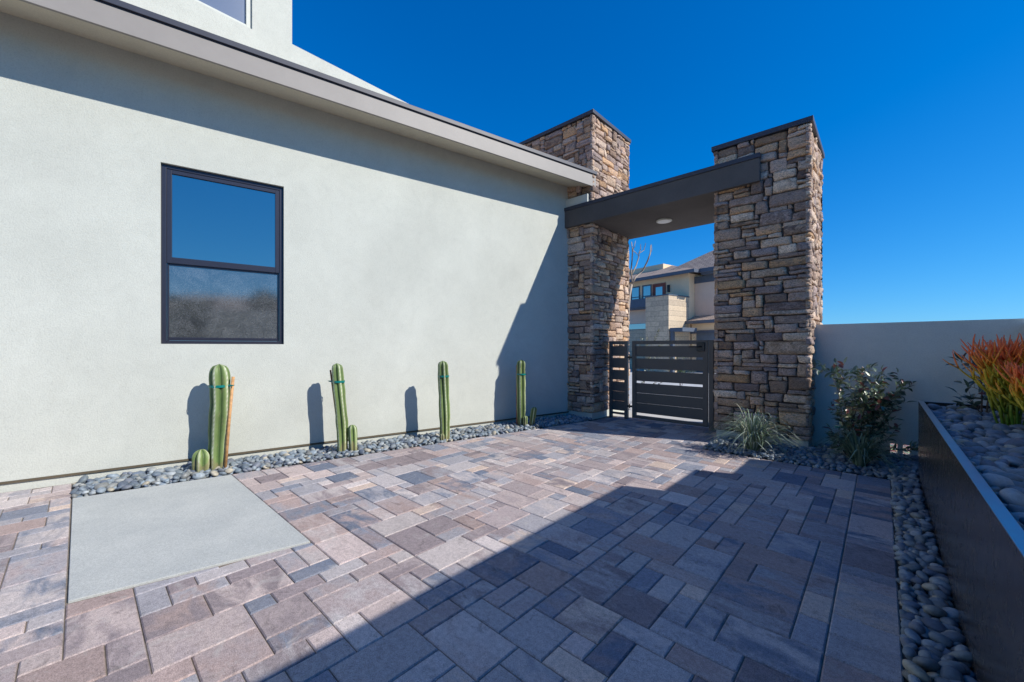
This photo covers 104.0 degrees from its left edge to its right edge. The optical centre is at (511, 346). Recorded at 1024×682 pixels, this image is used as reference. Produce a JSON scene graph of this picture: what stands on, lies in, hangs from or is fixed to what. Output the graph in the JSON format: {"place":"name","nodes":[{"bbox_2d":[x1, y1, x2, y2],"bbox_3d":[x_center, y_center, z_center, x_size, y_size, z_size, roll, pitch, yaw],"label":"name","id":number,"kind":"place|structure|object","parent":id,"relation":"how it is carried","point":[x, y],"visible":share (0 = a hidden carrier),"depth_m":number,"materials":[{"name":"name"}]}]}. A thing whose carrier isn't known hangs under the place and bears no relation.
{"place":"outdoors","nodes":[
{"label":"outdoors","id":0,"kind":"place"},
{"bbox_2d":[0,416,903,681],"bbox_3d":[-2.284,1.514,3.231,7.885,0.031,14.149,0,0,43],"label":"paving","id":1,"kind":"structure","parent":0,"point":[500,515],"depth_m":2.58,"materials":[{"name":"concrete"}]},
{"bbox_2d":[68,475,309,603],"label":"concrete slab","id":2,"kind":"structure","parent":1,"relation":"on","point":[125,539],"depth_m":3.20,"materials":[{"name":"concrete"}]},
{"bbox_2d":[627,340,708,426],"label":"entry gate","id":3,"kind":"structure","parent":1,"relation":"on","point":[688,405],"depth_m":7.69,"materials":[{"name":"metal"}]},
{"bbox_2d":[709,340,715,429],"bbox_3d":[3.673,0.695,7.159,0.265,1.630,0.070,0,0,43],"label":"gate post","id":4,"kind":"object","parent":1,"relation":"on","point":[711,383],"visible":0.2,"depth_m":7.19,"materials":[{"name":"metal"}]},
{"bbox_2d":[71,419,970,681],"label":"soil bed","id":5,"kind":"object","parent":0,"point":[900,607],"visible":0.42,"depth_m":4.35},
{"bbox_2d":[70,414,593,497],"bbox_3d":[-1.590,1.478,6.297,7.504,0.140,0.695,0,0,-35],"label":"pebble bed","id":6,"kind":"object","parent":5,"relation":"on","point":[84,485],"visible":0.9,"depth_m":5.24,"materials":[{"name":"gravel"}]},
{"bbox_2d":[94,482,108,489],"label":"pebble","id":7,"kind":"object","parent":6,"relation":"on","point":[97,486],"visible":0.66,"depth_m":4.17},
{"bbox_2d":[192,364,233,472],"bbox_3d":[-3.627,0.855,4.844,0.276,1.290,0.393,0,0,43],"label":"column cactus","id":8,"kind":"object","parent":6,"relation":"on","point":[219,386],"depth_m":4.84,"materials":[{"name":"green plant"}]},
{"bbox_2d":[224,377,234,467],"bbox_3d":[-3.464,0.945,4.898,0.033,1.153,0.124,0,0,28],"label":"stake","id":9,"kind":"object","parent":6,"relation":"on","point":[229,423],"visible":0.79,"depth_m":4.89,"materials":[{"name":"brown wood"}]},
{"bbox_2d":[329,363,356,451],"bbox_3d":[-2.394,0.865,5.649,0.415,1.270,0.172,0,0,-2],"label":"column cactus","id":10,"kind":"object","parent":6,"relation":"on","point":[346,434],"depth_m":5.59,"materials":[{"name":"green plant"}]},
{"bbox_2d":[438,361,449,440],"bbox_3d":[-1.093,0.860,6.398,0.191,1.280,0.208,0,0,43],"label":"column cactus","id":11,"kind":"object","parent":6,"relation":"on","point":[444,399],"depth_m":6.34,"materials":[{"name":"green plant"}]},
{"bbox_2d":[516,365,517,424],"bbox_3d":[0.092,0.930,7.472,0.026,1.180,0.046,0,0,0],"label":"stake","id":12,"kind":"object","parent":6,"relation":"on","point":[516,396],"visible":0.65,"depth_m":7.46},
{"bbox_2d":[516,360,536,426],"bbox_3d":[0.270,0.870,7.430,0.378,1.260,0.207,0,0,12],"label":"column cactus","id":13,"kind":"object","parent":6,"relation":"on","point":[522,418],"depth_m":7.40,"materials":[{"name":"green plant"}]},
{"bbox_2d":[711,115,824,447],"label":"stone pillar","id":14,"kind":"structure","parent":5,"relation":"on","point":[768,272],"depth_m":6.14,"materials":[{"name":"stone"}]},
{"bbox_2d":[564,152,760,238],"bbox_3d":[3.024,-2.839,8.071,3.784,0.642,1.830,0,0,43],"label":"gate canopy","id":15,"kind":"object","parent":14,"relation":"on","point":[682,201],"visible":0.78,"depth_m":7.49,"materials":[{"name":"metal"}]},
{"bbox_2d":[703,436,919,482],"bbox_3d":[4.413,1.474,5.296,3.183,0.132,1.438,0,0,43],"label":"pebble bed","id":16,"kind":"object","parent":5,"relation":"on","point":[879,469],"visible":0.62,"depth_m":5.21,"materials":[{"name":"gravel"}]},
{"bbox_2d":[698,403,814,458],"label":"ornamental grass","id":17,"kind":"object","parent":16,"relation":"on","point":[753,432],"depth_m":5.53,"materials":[{"name":"plant"}]},
{"bbox_2d":[808,426,912,476],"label":"ornamental grass","id":18,"kind":"object","parent":16,"relation":"on","point":[861,454],"depth_m":4.85,"materials":[{"name":"plant"}]},
{"bbox_2d":[807,357,917,460],"bbox_3d":[4.749,0.826,5.235,1.286,1.402,1.148,0,0,-24],"label":"leafy shrub","id":19,"kind":"object","parent":5,"relation":"on","point":[872,415],"visible":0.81,"depth_m":5.18,"materials":[{"name":"green plant"}]},
{"bbox_2d":[890,476,958,681],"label":"pebble bed","id":20,"kind":"object","parent":5,"relation":"on","point":[906,492],"visible":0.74,"depth_m":3.13,"materials":[{"name":"stone"}]},
{"bbox_2d":[896,542,906,550],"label":"pebble","id":21,"kind":"object","parent":20,"relation":"on","point":[901,545],"visible":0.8,"depth_m":2.91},
{"bbox_2d":[899,572,914,582],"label":"pebble","id":22,"kind":"object","parent":20,"relation":"on","point":[907,576],"visible":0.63,"depth_m":2.55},
{"bbox_2d":[899,612,915,620],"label":"pebble","id":23,"kind":"object","parent":20,"relation":"on","point":[910,616],"visible":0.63,"depth_m":2.17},
{"bbox_2d":[900,554,914,561],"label":"pebble","id":24,"kind":"object","parent":20,"relation":"on","point":[908,558],"visible":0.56,"depth_m":2.73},
{"bbox_2d":[902,646,915,657],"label":"pebble","id":25,"kind":"object","parent":20,"relation":"on","point":[908,651],"visible":0.99,"depth_m":1.91,"materials":[{"name":"stone"}]},
{"bbox_2d":[903,534,914,541],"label":"pebble","id":26,"kind":"object","parent":20,"relation":"on","point":[907,537],"visible":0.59,"depth_m":3.02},
{"bbox_2d":[901,638,917,654],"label":"pebble","id":27,"kind":"object","parent":20,"relation":"on","point":[904,641],"visible":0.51,"depth_m":1.97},
{"bbox_2d":[903,643,917,650],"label":"pebble","id":28,"kind":"object","parent":27,"relation":"on","point":[914,646],"visible":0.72,"depth_m":1.94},
{"bbox_2d":[901,600,920,608],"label":"pebble","id":29,"kind":"object","parent":20,"relation":"on","point":[915,605],"visible":0.92,"depth_m":2.26,"materials":[{"name":"stone"}]},
{"bbox_2d":[904,628,921,645],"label":"pebble","id":30,"kind":"object","parent":20,"relation":"on","point":[912,634],"visible":0.93,"depth_m":2.01,"materials":[{"name":"stone"}]},
{"bbox_2d":[904,563,922,572],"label":"pebble","id":31,"kind":"object","parent":20,"relation":"on","point":[913,567],"visible":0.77,"depth_m":2.62,"materials":[{"name":"stone"}]},
{"bbox_2d":[908,674,920,681],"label":"pebble","id":32,"kind":"object","parent":20,"relation":"on","point":[912,678],"visible":1,"depth_m":1.74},
{"bbox_2d":[902,659,931,681],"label":"pebble","id":33,"kind":"object","parent":20,"relation":"on","point":[916,670],"visible":0.91,"depth_m":1.77,"materials":[{"name":"stone"}]},
{"bbox_2d":[908,621,925,638],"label":"pebble","id":34,"kind":"object","parent":20,"relation":"on","point":[919,629],"visible":0.56,"depth_m":2.06,"materials":[{"name":"stone"}]},
{"bbox_2d":[909,503,924,510],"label":"pebble","id":35,"kind":"object","parent":20,"relation":"on","point":[919,507],"visible":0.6,"depth_m":3.61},
{"bbox_2d":[911,577,923,584],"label":"pebble","id":36,"kind":"object","parent":20,"relation":"on","point":[917,580],"visible":0.92,"depth_m":2.49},
{"bbox_2d":[910,512,924,518],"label":"pebble","id":37,"kind":"object","parent":20,"relation":"on","point":[916,515],"visible":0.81,"depth_m":3.40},
{"bbox_2d":[914,535,925,543],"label":"pebble","id":38,"kind":"object","parent":20,"relation":"on","point":[920,538],"visible":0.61,"depth_m":3.01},
{"bbox_2d":[916,570,928,581],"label":"pebble","id":39,"kind":"object","parent":20,"relation":"on","point":[921,574],"visible":0.88,"depth_m":2.54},
{"bbox_2d":[918,650,930,657],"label":"pebble","id":40,"kind":"object","parent":20,"relation":"on","point":[924,653],"visible":0.52,"depth_m":1.89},
{"bbox_2d":[912,656,939,671],"bbox_3d":[1.903,1.459,1.842,0.086,0.054,0.102,14,-30,10],"label":"pebble","id":41,"kind":"object","parent":20,"relation":"on","point":[927,664],"visible":0.92,"depth_m":1.81,"materials":[{"name":"stone"}]},
{"bbox_2d":[917,595,934,605],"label":"pebble","id":42,"kind":"object","parent":20,"relation":"on","point":[923,599],"visible":0.65,"depth_m":2.29,"materials":[{"name":"stone"}]},
{"bbox_2d":[919,611,932,617],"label":"pebble","id":43,"kind":"object","parent":20,"relation":"on","point":[924,614],"visible":0.48,"depth_m":2.19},
{"bbox_2d":[921,639,936,646],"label":"pebble","id":44,"kind":"object","parent":20,"relation":"on","point":[924,642],"visible":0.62,"depth_m":1.97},
{"bbox_2d":[922,569,937,576],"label":"pebble","id":45,"kind":"object","parent":20,"relation":"on","point":[929,572],"visible":0.89,"depth_m":2.57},
{"bbox_2d":[922,583,938,590],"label":"pebble","id":46,"kind":"object","parent":20,"relation":"on","point":[928,586],"visible":0.84,"depth_m":2.42,"materials":[{"name":"stone"}]},
{"bbox_2d":[925,650,940,661],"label":"pebble","id":47,"kind":"object","parent":20,"relation":"on","point":[935,657],"visible":0.38,"depth_m":1.88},
{"bbox_2d":[920,617,946,632],"bbox_3d":[2.213,1.466,2.100,0.083,0.049,0.099,-8,0,-35],"label":"pebble","id":48,"kind":"object","parent":20,"relation":"on","point":[935,625],"visible":0.72,"depth_m":2.09,"materials":[{"name":"stone"}]},
{"bbox_2d":[927,671,939,680],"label":"pebble","id":49,"kind":"object","parent":20,"relation":"on","point":[932,675],"visible":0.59,"depth_m":1.78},
{"bbox_2d":[924,645,943,657],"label":"pebble","id":50,"kind":"object","parent":20,"relation":"on","point":[940,654],"visible":0.61,"depth_m":1.91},
{"bbox_2d":[922,605,946,617],"bbox_3d":[2.323,1.454,2.199,0.112,0.055,0.079,16,-16,-6],"label":"pebble","id":51,"kind":"object","parent":20,"relation":"on","point":[935,611],"visible":0.96,"depth_m":2.17,"materials":[{"name":"stone"}]},
{"bbox_2d":[934,642,944,651],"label":"pebble","id":52,"kind":"object","parent":20,"relation":"on","point":[939,647],"visible":0.78,"depth_m":1.95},
{"bbox_2d":[929,577,950,592],"bbox_3d":[2.628,1.463,2.451,0.070,0.064,0.109,10,19,-21],"label":"pebble","id":53,"kind":"object","parent":20,"relation":"on","point":[943,583],"visible":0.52,"depth_m":2.45,"materials":[{"name":"stone"}]},
{"bbox_2d":[928,631,952,647],"bbox_3d":[2.138,1.460,1.996,0.064,0.050,0.084,-2,9,-37],"label":"pebble","id":54,"kind":"object","parent":20,"relation":"on","point":[938,637],"visible":0.87,"depth_m":1.98,"materials":[{"name":"stone"}]},
{"bbox_2d":[933,600,948,607],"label":"pebble","id":55,"kind":"object","parent":20,"relation":"on","point":[940,604],"visible":0.51,"depth_m":2.26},
{"bbox_2d":[939,617,954,625],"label":"pebble","id":56,"kind":"object","parent":20,"relation":"on","point":[945,620],"visible":0.65,"depth_m":2.12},
{"bbox_2d":[940,665,963,681],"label":"pebble","id":57,"kind":"object","parent":20,"relation":"on","point":[949,672],"visible":0.92,"depth_m":1.76,"materials":[{"name":"stone"}]},
{"bbox_2d":[954,645,968,650],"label":"pebble","id":58,"kind":"object","parent":20,"relation":"on","point":[960,647],"visible":0.46,"depth_m":1.92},
{"bbox_2d":[954,660,971,668],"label":"pebble","id":59,"kind":"object","parent":20,"relation":"on","point":[969,665],"visible":0.18,"depth_m":1.85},
{"bbox_2d":[948,650,971,662],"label":"pebble","id":60,"kind":"object","parent":59,"relation":"on","point":[962,656],"visible":0.63,"depth_m":1.85,"materials":[{"name":"stone"}]},
{"bbox_2d":[963,675,976,681],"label":"pebble","id":61,"kind":"object","parent":20,"relation":"on","point":[967,678],"visible":0.65,"depth_m":1.74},
{"label":"pebble","id":62,"kind":"object","parent":20,"relation":"on","visible":0},
{"bbox_2d":[942,607,958,619],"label":"pebble","id":63,"kind":"object","parent":62,"relation":"on","point":[953,613],"visible":0.59,"depth_m":2.17,"materials":[{"name":"stone"}]},
{"label":"pebble","id":64,"kind":"object","parent":20,"relation":"on","visible":0},
{"bbox_2d":[927,566,946,574],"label":"pebble","id":65,"kind":"object","parent":64,"relation":"on","point":[939,569],"visible":0.59,"depth_m":2.58,"materials":[{"name":"stone"}]},
{"label":"pebble","id":66,"kind":"object","parent":20,"relation":"on","visible":0},
{"bbox_2d":[938,660,966,674],"bbox_3d":[1.991,1.456,1.811,0.100,0.060,0.077,-6,-40,12],"label":"pebble","id":67,"kind":"object","parent":66,"relation":"on","point":[960,667],"visible":0.59,"depth_m":1.80,"materials":[{"name":"stone"}]},
{"bbox_2d":[921,555,936,563],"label":"pebble","id":68,"kind":"object","parent":5,"relation":"on","point":[929,559],"visible":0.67,"depth_m":2.72,"materials":[{"name":"stone"}]},
{"bbox_2d":[941,631,965,644],"bbox_3d":[2.223,1.476,2.016,0.112,0.067,0.090,5,-30,-7],"label":"pebble","id":69,"kind":"object","parent":5,"relation":"on","point":[953,637],"visible":0.48,"depth_m":1.99,"materials":[{"name":"stone"}]},
{"bbox_2d":[292,0,1023,323],"label":"sky","id":70,"kind":"structure","parent":0,"point":[916,106],"materials":[{"name":"blue"}]},
{"bbox_2d":[613,369,715,427],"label":"street","id":71,"kind":"structure","parent":0,"point":[653,415],"depth_m":10.71,"materials":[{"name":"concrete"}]},
{"bbox_2d":[626,241,651,320],"bbox_3d":[3.352,-0.784,11.209,1.262,4.568,0.829,0,0,1],"label":"bare tree","id":72,"kind":"object","parent":71,"relation":"on","point":[633,280],"visible":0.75,"depth_m":11.17,"materials":[{"name":"brown plant"}]},
{"bbox_2d":[639,328,693,383],"bbox_3d":[3.958,0.522,10.627,1.563,2.000,1.376,0,0,13],"label":"garden shrub","id":73,"kind":"object","parent":71,"relation":"on","point":[658,357],"visible":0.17,"depth_m":10.40,"materials":[{"name":"green plant"}]},
{"bbox_2d":[629,250,715,371],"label":"neighbour house","id":74,"kind":"structure","parent":0,"point":[671,302],"depth_m":24.10,"materials":[{"name":"beige paint"}]},
{"bbox_2d":[631,286,639,299],"bbox_3d":[8.426,-3.575,27.340,0.048,1.050,0.740,0,0,-35],"label":"window","id":75,"kind":"structure","parent":74,"relation":"in","point":[635,294],"depth_m":27.33,"materials":[{"name":"blue glass"}]},
{"bbox_2d":[629,324,645,328],"bbox_3d":[8.423,-1.375,27.448,0.047,0.350,4.000,0,0,-35],"label":"lower window","id":76,"kind":"structure","parent":74,"relation":"in","point":[631,326],"depth_m":27.23,"materials":[{"name":"blue glass"}]},
{"bbox_2d":[642,284,651,297],"bbox_3d":[8.959,-3.575,26.578,0.048,1.050,0.720,0,0,-35],"label":"window","id":77,"kind":"structure","parent":74,"relation":"in","point":[646,289],"depth_m":26.60,"materials":[{"name":"blue glass"}]},
{"bbox_2d":[652,283,665,295],"bbox_3d":[9.483,-3.340,25.810,0.068,1.480,0.940,0,0,-35],"label":"window","id":78,"kind":"structure","parent":74,"relation":"in","point":[660,288],"depth_m":25.79,"materials":[{"name":"glass"}]},
{"bbox_2d":[696,333,714,371],"bbox_3d":[11.685,0.376,23.348,0.497,2.348,1.740,0,0,-35],"label":"garage door","id":79,"kind":"structure","parent":74,"relation":"in","point":[704,336],"depth_m":23.60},
{"bbox_2d":[890,443,909,453],"bbox_3d":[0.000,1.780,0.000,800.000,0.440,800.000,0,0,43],"label":"ground","id":80,"kind":"structure","parent":0,"point":[904,446],"depth_m":6.19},
{"bbox_2d":[0,0,596,492],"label":"house","id":81,"kind":"structure","parent":80,"relation":"on","point":[262,208],"depth_m":5.30,"materials":[{"name":"white paint"}]},
{"bbox_2d":[161,163,283,343],"bbox_3d":[-3.765,-1.135,5.277,1.300,2.200,0.090,0,0,-35],"label":"window","id":82,"kind":"structure","parent":81,"relation":"in","point":[222,237],"depth_m":5.23,"materials":[{"name":"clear glass"}]},
{"bbox_2d":[195,0,250,27],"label":"window","id":83,"kind":"structure","parent":81,"relation":"in","point":[239,11],"depth_m":6.08,"materials":[{"name":"purple glass"}]},
{"bbox_2d":[519,109,630,418],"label":"stone tower","id":84,"kind":"structure","parent":80,"relation":"on","point":[598,277],"depth_m":8.54,"materials":[{"name":"stone"}]},
{"bbox_2d":[609,341,628,418],"bbox_3d":[2.259,0.695,8.466,0.424,1.630,0.070,0,0,43],"label":"side panel","id":85,"kind":"object","parent":84,"relation":"attached to","point":[618,399],"visible":0.97,"depth_m":8.44,"materials":[{"name":"metal"}]},
{"bbox_2d":[811,318,1023,455],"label":"garden wall","id":86,"kind":"structure","parent":80,"relation":"on","point":[918,352],"depth_m":5.43,"materials":[{"name":"grey paint"}]},
{"bbox_2d":[918,401,1023,681],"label":"planter box","id":87,"kind":"object","parent":80,"relation":"on","point":[978,531],"visible":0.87,"depth_m":1.77,"materials":[{"name":"metal"}]},
{"bbox_2d":[927,404,942,409],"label":"pebble","id":88,"kind":"object","parent":87,"relation":"on","point":[933,406],"visible":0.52,"depth_m":4.22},
{"bbox_2d":[946,414,962,419],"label":"pebble","id":89,"kind":"object","parent":87,"relation":"in","point":[956,417],"visible":0.64,"depth_m":3.60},
{"bbox_2d":[950,424,967,430],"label":"pebble","id":90,"kind":"object","parent":87,"relation":"in","point":[962,427],"visible":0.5,"depth_m":3.17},
{"bbox_2d":[964,451,976,456],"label":"pebble","id":91,"kind":"object","parent":87,"relation":"on","point":[970,454],"visible":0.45,"depth_m":2.44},
{"bbox_2d":[945,352,997,412],"bbox_3d":[4.635,0.380,4.012,0.484,0.694,0.576,0,0,8],"label":"young shrub","id":92,"kind":"object","parent":87,"relation":"in","point":[981,397],"visible":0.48,"depth_m":3.98,"materials":[{"name":"green plant"}]},
{"bbox_2d":[962,415,980,420],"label":"pebble","id":93,"kind":"object","parent":87,"relation":"on","point":[970,417],"visible":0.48,"depth_m":3.54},
{"bbox_2d":[962,441,982,446],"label":"pebble","id":94,"kind":"object","parent":87,"relation":"on","point":[968,444],"visible":0.41,"depth_m":2.66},
{"bbox_2d":[965,424,983,431],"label":"pebble","id":95,"kind":"object","parent":87,"relation":"on","point":[971,427],"visible":0.49,"depth_m":3.19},
{"bbox_2d":[930,406,1023,529],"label":"pebble bed","id":96,"kind":"object","parent":87,"relation":"in","point":[978,432],"visible":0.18,"depth_m":3.13,"materials":[{"name":"stone"}]},
{"bbox_2d":[972,446,989,453],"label":"pebble","id":97,"kind":"object","parent":87,"relation":"on","point":[980,449],"visible":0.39,"depth_m":2.49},
{"bbox_2d":[943,333,1023,425],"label":"firestick succulent","id":98,"kind":"object","parent":87,"relation":"in","point":[993,355],"visible":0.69,"depth_m":3.28,"materials":[{"name":"plant"}]},
{"bbox_2d":[976,421,994,428],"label":"pebble","id":99,"kind":"object","parent":87,"relation":"on","point":[985,424],"visible":0.43,"depth_m":3.25,"materials":[{"name":"stone"}]},
{"bbox_2d":[976,465,1000,470],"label":"pebble","id":100,"kind":"object","parent":87,"relation":"on","point":[988,467],"visible":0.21,"depth_m":2.17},
{"bbox_2d":[979,459,998,467],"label":"pebble","id":101,"kind":"object","parent":87,"relation":"on","point":[987,462],"visible":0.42,"depth_m":2.20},
{"bbox_2d":[981,473,1014,488],"bbox_3d":[2.339,0.658,1.927,0.129,0.078,0.111,17,23,27],"label":"pebble","id":102,"kind":"object","parent":87,"relation":"in","point":[999,481],"visible":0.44,"depth_m":1.90,"materials":[{"name":"stone"}]},
{"bbox_2d":[985,432,1010,437],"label":"pebble","id":103,"kind":"object","parent":87,"relation":"on","point":[995,434],"visible":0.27,"depth_m":2.92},
{"bbox_2d":[994,462,1009,469],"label":"pebble","id":104,"kind":"object","parent":87,"relation":"on","point":[1001,465],"visible":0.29,"depth_m":2.19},
{"bbox_2d":[992,423,1012,430],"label":"pebble","id":105,"kind":"object","parent":87,"relation":"on","point":[999,426],"visible":0.49,"depth_m":3.12,"materials":[{"name":"stone"}]},
{"bbox_2d":[983,361,1023,412],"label":"firestick succulent","id":106,"kind":"object","parent":87,"relation":"in","point":[1016,382],"visible":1,"depth_m":2.86,"materials":[{"name":"plant"}]},
{"bbox_2d":[994,438,1012,443],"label":"pebble","id":107,"kind":"object","parent":87,"relation":"on","point":[1001,440],"visible":0.27,"depth_m":2.72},
{"bbox_2d":[988,472,1022,481],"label":"pebble","id":108,"kind":"object","parent":87,"relation":"on","point":[1013,477],"visible":0.3,"depth_m":1.95,"materials":[{"name":"stone"}]},
{"bbox_2d":[998,488,1023,505],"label":"pebble","id":109,"kind":"object","parent":87,"relation":"on","point":[1010,496],"visible":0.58,"depth_m":1.66,"materials":[{"name":"stone"}]},
{"bbox_2d":[999,455,1023,466],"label":"pebble","id":110,"kind":"object","parent":87,"relation":"in","point":[1015,461],"visible":0.81,"depth_m":2.26,"materials":[{"name":"stone"}]},
{"bbox_2d":[1003,438,1023,446],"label":"pebble","id":111,"kind":"object","parent":87,"relation":"on","point":[1018,442],"visible":0.52,"depth_m":2.65,"materials":[{"name":"stone"}]},
{"bbox_2d":[1006,446,1023,454],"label":"pebble","id":112,"kind":"object","parent":87,"relation":"in","point":[1020,450],"visible":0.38,"depth_m":2.44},
{"bbox_2d":[1006,468,1023,473],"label":"pebble","id":113,"kind":"object","parent":87,"relation":"on","point":[1017,470],"visible":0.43,"depth_m":2.09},
{"bbox_2d":[1007,433,1023,438],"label":"pebble","id":114,"kind":"object","parent":87,"relation":"in","point":[1013,435],"visible":0.41,"depth_m":2.89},
{"bbox_2d":[1011,512,1023,521],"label":"pebble","id":115,"kind":"object","parent":87,"relation":"on","point":[1016,515],"visible":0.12,"depth_m":1.53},
{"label":"pebble","id":116,"kind":"object","parent":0,"visible":0},
{"bbox_2d":[932,590,947,600],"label":"pebble","id":117,"kind":"object","parent":116,"relation":"on","point":[941,594],"visible":0.71,"depth_m":2.34,"materials":[{"name":"stone"}]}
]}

